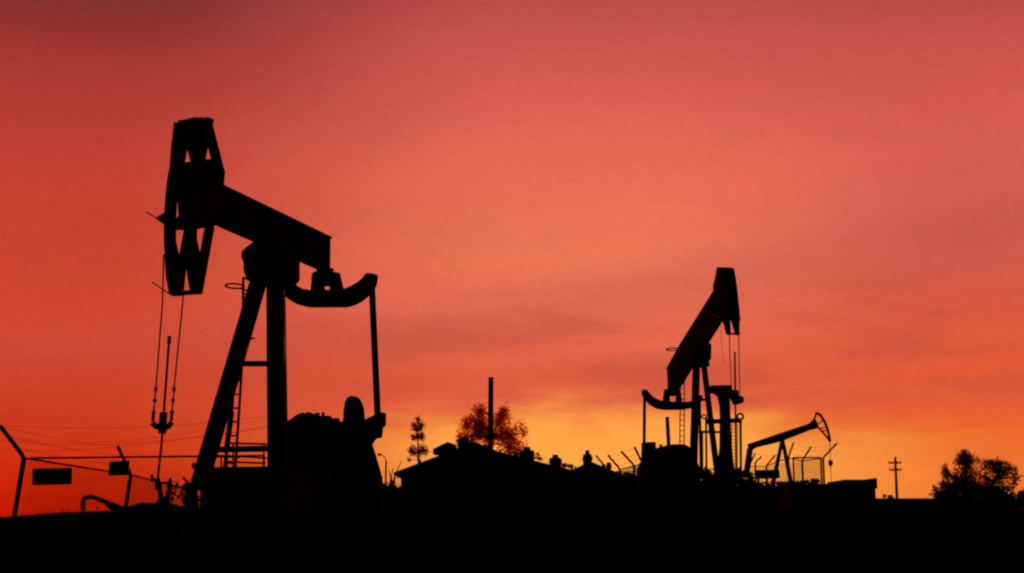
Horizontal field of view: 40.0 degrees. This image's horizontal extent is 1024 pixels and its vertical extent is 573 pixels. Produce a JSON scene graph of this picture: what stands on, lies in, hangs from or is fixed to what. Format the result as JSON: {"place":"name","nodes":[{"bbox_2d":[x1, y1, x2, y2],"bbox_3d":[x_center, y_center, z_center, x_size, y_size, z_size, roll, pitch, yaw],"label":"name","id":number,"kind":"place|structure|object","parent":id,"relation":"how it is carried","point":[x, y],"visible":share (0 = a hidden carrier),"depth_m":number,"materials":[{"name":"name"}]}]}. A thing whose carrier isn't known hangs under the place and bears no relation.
{"place":"outdoors","nodes":[
{"label":"outdoors","id":0,"kind":"place"},
{"bbox_2d":[0,502,1023,572],"bbox_3d":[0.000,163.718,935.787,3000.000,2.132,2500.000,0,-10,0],"label":"ground","id":1,"kind":"structure","parent":0,"point":[171,539],"depth_m":15.97,"materials":[{"name":"soil"}]},
{"bbox_2d":[0,424,189,515],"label":"chain link fence","id":2,"kind":"object","parent":1,"relation":"on","point":[22,469],"visible":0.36,"depth_m":42.82,"materials":[{"name":"metal"}]},
{"bbox_2d":[80,495,123,510],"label":"pipe","id":3,"kind":"object","parent":1,"relation":"on","point":[101,500],"visible":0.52,"depth_m":72.98,"materials":[{"name":"metal"}]},
{"bbox_2d":[28,455,262,513],"bbox_3d":[-9.824,5.548,37.820,6.255,2.056,0.060,1,-10,-3],"label":"chain link fence","id":4,"kind":"object","parent":1,"relation":"on","point":[67,458],"visible":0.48,"depth_m":37.85,"materials":[{"name":"black metal"}]},
{"bbox_2d":[32,468,71,484],"bbox_3d":[-12.293,5.081,37.615,1.069,0.460,0.052,0,-10,0],"label":"sign board","id":5,"kind":"object","parent":4,"relation":"attached to","point":[51,476],"visible":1,"depth_m":37.61,"materials":[{"name":"metal"}]},
{"bbox_2d":[108,461,129,475],"bbox_3d":[-10.525,4.864,37.673,0.554,0.397,0.052,0,-10,0],"label":"sign board","id":6,"kind":"object","parent":4,"relation":"attached to","point":[118,467],"visible":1,"depth_m":37.67,"materials":[{"name":"metal"}]},
{"bbox_2d":[150,474,171,503],"bbox_3d":[-6.211,3.746,25.030,0.663,0.818,0.680,0,-10,0],"label":"wellhead","id":7,"kind":"object","parent":1,"relation":"on","point":[158,483],"visible":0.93,"depth_m":25.01,"materials":[{"name":"metal"}]},
{"bbox_2d":[167,483,170,501],"bbox_3d":[-7.255,4.554,29.659,0.097,0.818,0.080,0,-10,0],"label":"post","id":8,"kind":"object","parent":1,"relation":"on","point":[168,490],"depth_m":29.67,"materials":[{"name":"black"}]},
{"bbox_2d":[165,480,186,504],"bbox_3d":[-6.845,4.372,28.663,0.511,0.836,0.254,0,-10,0],"label":"shrub","id":9,"kind":"object","parent":1,"relation":"on","point":[171,498],"visible":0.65,"depth_m":28.70,"materials":[{"name":"black plant"}]},
{"bbox_2d":[178,482,199,508],"bbox_3d":[-6.095,4.065,26.712,0.468,0.771,0.373,9,-13,-40],"label":"shrub","id":10,"kind":"object","parent":1,"relation":"on","point":[191,498],"visible":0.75,"depth_m":26.65,"materials":[{"name":"black plant"}]},
{"bbox_2d":[199,466,382,510],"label":"concrete plinth","id":11,"kind":"structure","parent":1,"relation":"on","point":[253,488],"depth_m":25.85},
{"bbox_2d":[217,442,266,466],"bbox_3d":[-5.263,3.324,27.437,1.024,0.567,0.044,0,-10,0],"label":"guard rail","id":12,"kind":"object","parent":11,"relation":"on","point":[233,456],"visible":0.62,"depth_m":27.42,"materials":[{"name":"black metal"}]},
{"bbox_2d":[146,117,385,510],"bbox_3d":[-4.350,0.853,27.865,2.960,7.419,6.570,-3,-10,16],"label":"pumpjack","id":13,"kind":"object","parent":11,"relation":"on","point":[278,250],"visible":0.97,"depth_m":27.54,"materials":[{"name":"metal"}]},
{"bbox_2d":[377,453,386,483],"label":"street lamp","id":14,"kind":"object","parent":1,"relation":"on","point":[379,454],"visible":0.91,"depth_m":83.35,"materials":[{"name":"black metal"}]},
{"bbox_2d":[389,460,401,484],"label":"shrub","id":15,"kind":"object","parent":1,"relation":"on","point":[393,481],"visible":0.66,"depth_m":69.40,"materials":[{"name":"black plant"}]},
{"bbox_2d":[383,479,431,509],"bbox_3d":[-4.767,9.134,59.373,2.752,2.013,2.188,-4,-11,23],"label":"shrub","id":16,"kind":"object","parent":1,"relation":"on","point":[395,498],"visible":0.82,"depth_m":59.09,"materials":[{"name":"black plant"}]},
{"bbox_2d":[407,414,429,462],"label":"tree","id":17,"kind":"object","parent":1,"relation":"on","point":[417,450],"visible":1,"depth_m":104.47,"materials":[{"name":"black plant"}]},
{"bbox_2d":[455,435,474,447],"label":"shrub","id":18,"kind":"object","parent":1,"relation":"on","point":[462,441],"visible":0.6,"depth_m":83.47,"materials":[{"name":"black plant"}]},
{"bbox_2d":[394,442,551,510],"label":"house","id":19,"kind":"structure","parent":1,"relation":"on","point":[438,479],"depth_m":71.58,"materials":[{"name":"black"}]},
{"bbox_2d":[438,484,459,507],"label":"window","id":20,"kind":"structure","parent":19,"relation":"in","point":[448,494],"depth_m":71.40,"materials":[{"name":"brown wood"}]},
{"bbox_2d":[458,444,510,510],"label":"house","id":21,"kind":"structure","parent":1,"relation":"on","point":[474,478],"depth_m":62.94,"materials":[{"name":"black"}]},
{"bbox_2d":[487,377,493,510],"bbox_3d":[-0.951,7.287,61.665,0.284,6.626,0.270,0,-10,0],"label":"pole","id":22,"kind":"object","parent":1,"relation":"on","point":[490,454],"visible":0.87,"depth_m":61.59,"materials":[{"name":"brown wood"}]},
{"bbox_2d":[455,401,529,454],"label":"tree","id":23,"kind":"object","parent":1,"relation":"on","point":[501,432],"visible":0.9,"depth_m":99.51,"materials":[{"name":"brown plant"}]},
{"bbox_2d":[501,447,578,508],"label":"house","id":24,"kind":"structure","parent":1,"relation":"on","point":[556,490],"depth_m":79.52,"materials":[{"name":"black"}]},
{"bbox_2d":[511,450,576,468],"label":"shrub","id":25,"kind":"object","parent":1,"relation":"on","point":[563,465],"visible":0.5,"depth_m":85.37,"materials":[{"name":"black plant"}]},
{"bbox_2d":[561,450,636,509],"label":"house","id":26,"kind":"structure","parent":1,"relation":"on","point":[584,479],"depth_m":65.59,"materials":[{"name":"black"}]},
{"bbox_2d":[593,479,614,505],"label":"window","id":27,"kind":"structure","parent":26,"relation":"in","point":[597,498],"depth_m":65.44,"materials":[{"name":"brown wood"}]},
{"bbox_2d":[596,447,640,509],"bbox_3d":[4.394,8.326,58.437,0.588,3.303,12.134,1,-10,-4],"label":"chain link fence","id":28,"kind":"object","parent":1,"relation":"on","point":[634,483],"visible":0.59,"depth_m":56.18,"materials":[{"name":"metal"}]},
{"bbox_2d":[637,480,715,510],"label":"concrete plinth","id":29,"kind":"structure","parent":1,"relation":"on","point":[669,496],"depth_m":41.73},
{"bbox_2d":[637,267,749,509],"bbox_3d":[5.569,3.316,43.262,2.292,7.088,6.727,2,-10,-12],"label":"pumpjack","id":30,"kind":"object","parent":29,"relation":"on","point":[669,461],"visible":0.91,"depth_m":43.27,"materials":[{"name":"metal"}]},
{"bbox_2d":[701,385,743,509],"bbox_3d":[5.984,4.716,39.892,1.260,3.814,0.500,0,-10,0],"label":"service frame","id":31,"kind":"object","parent":1,"relation":"on","point":[726,488],"visible":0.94,"depth_m":39.77,"materials":[{"name":"metal"}]},
{"bbox_2d":[701,467,791,509],"bbox_3d":[7.596,6.913,46.398,3.304,1.952,2.255,0,-10,0],"label":"shrub","id":32,"kind":"object","parent":1,"relation":"on","point":[754,489],"visible":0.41,"depth_m":46.32,"materials":[{"name":"black plant"}]},
{"bbox_2d":[756,470,779,509],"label":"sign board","id":33,"kind":"object","parent":1,"relation":"on","point":[768,474],"visible":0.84,"depth_m":65.35,"materials":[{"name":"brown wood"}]},
{"bbox_2d":[744,412,832,509],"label":"pumpjack","id":34,"kind":"object","parent":1,"relation":"on","point":[782,437],"visible":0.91,"depth_m":81.56,"materials":[{"name":"metal"}]},
{"bbox_2d":[762,478,820,489],"bbox_3d":[11.569,8.921,58.202,2.059,2.019,1.986,-6,-12,33],"label":"shrub","id":35,"kind":"object","parent":1,"relation":"on","point":[813,481],"visible":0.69,"depth_m":58.31,"materials":[{"name":"black plant"}]},
{"bbox_2d":[749,442,836,483],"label":"chain link fence","id":36,"kind":"object","parent":1,"relation":"on","point":[802,462],"visible":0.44,"depth_m":77.63,"materials":[{"name":"metal"}]},
{"bbox_2d":[792,456,822,483],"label":"gate","id":37,"kind":"structure","parent":36,"relation":"attached to","point":[794,472],"depth_m":74.78,"materials":[{"name":"black metal"}]},
{"bbox_2d":[777,478,876,510],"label":"flat roof building","id":38,"kind":"structure","parent":1,"relation":"on","point":[852,495],"depth_m":57.37,"materials":[{"name":"black"}]},
{"bbox_2d":[799,493,816,507],"bbox_3d":[12.080,8.728,57.338,0.700,0.600,0.070,0,-10,0],"label":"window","id":39,"kind":"structure","parent":38,"relation":"in","point":[807,500],"depth_m":57.30,"materials":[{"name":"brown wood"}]},
{"bbox_2d":[831,493,848,507],"bbox_3d":[13.386,8.728,57.338,0.700,0.600,0.070,0,-10,0],"label":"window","id":40,"kind":"structure","parent":38,"relation":"in","point":[839,500],"depth_m":57.30,"materials":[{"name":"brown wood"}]},
{"bbox_2d":[855,493,872,507],"bbox_3d":[14.366,8.728,57.338,0.700,0.600,0.070,0,-10,0],"label":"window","id":41,"kind":"structure","parent":38,"relation":"in","point":[863,500],"depth_m":57.30,"materials":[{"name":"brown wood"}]},
{"bbox_2d":[882,494,893,497],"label":"shrub","id":42,"kind":"object","parent":1,"relation":"on","point":[889,496],"visible":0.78,"depth_m":98.89,"materials":[{"name":"black plant"}]},
{"bbox_2d":[888,457,901,497],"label":"utility pole","id":43,"kind":"object","parent":1,"relation":"on","point":[895,463],"visible":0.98,"depth_m":168.47,"materials":[{"name":"brown wood"}]},
{"bbox_2d":[876,498,1023,510],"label":"boundary wall","id":44,"kind":"structure","parent":1,"relation":"on","point":[919,504],"depth_m":63.09,"materials":[{"name":"concrete"}]},
{"bbox_2d":[937,449,988,490],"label":"tree","id":45,"kind":"object","parent":1,"relation":"on","point":[963,459],"visible":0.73,"depth_m":91.16,"materials":[{"name":"black plant"}]},
{"bbox_2d":[927,478,1015,497],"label":"shrub","id":46,"kind":"object","parent":1,"relation":"on","point":[954,490],"visible":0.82,"depth_m":86.67,"materials":[{"name":"black plant"}]},
{"bbox_2d":[974,455,1023,491],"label":"tree","id":47,"kind":"object","parent":1,"relation":"on","point":[1001,472],"visible":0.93,"depth_m":94.11,"materials":[{"name":"black plant"}]},
{"bbox_2d":[1007,489,1023,497],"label":"shrub","id":48,"kind":"object","parent":1,"relation":"on","point":[1020,494],"visible":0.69,"depth_m":82.99,"materials":[{"name":"black plant"}]},
{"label":"utility pole","id":49,"kind":"object","parent":1,"relation":"on","visible":0},
{"bbox_2d":[1,419,262,442],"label":"power line","id":50,"kind":"object","parent":49,"relation":"attached to","point":[122,440],"visible":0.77,"depth_m":86.23,"materials":[{"name":"metal"}]},
{"bbox_2d":[0,426,265,444],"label":"power line","id":51,"kind":"object","parent":49,"relation":"attached to","point":[125,443],"visible":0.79,"depth_m":103.50,"materials":[{"name":"metal"}]},
{"bbox_2d":[0,427,265,450],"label":"power line","id":52,"kind":"object","parent":49,"relation":"attached to","point":[132,445],"visible":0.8,"depth_m":102.76,"materials":[{"name":"metal"}]},
{"bbox_2d":[3,416,264,427],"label":"power line","id":53,"kind":"object","parent":49,"relation":"attached to","point":[122,427],"visible":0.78,"depth_m":103.01,"materials":[{"name":"metal"}]},
{"bbox_2d":[0,498,1023,531],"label":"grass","id":54,"kind":"structure","parent":0,"point":[499,510],"depth_m":19.13,"materials":[{"name":"black plant"}]},
{"bbox_2d":[0,0,1023,516],"label":"sky","id":55,"kind":"structure","parent":0,"point":[544,199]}
]}

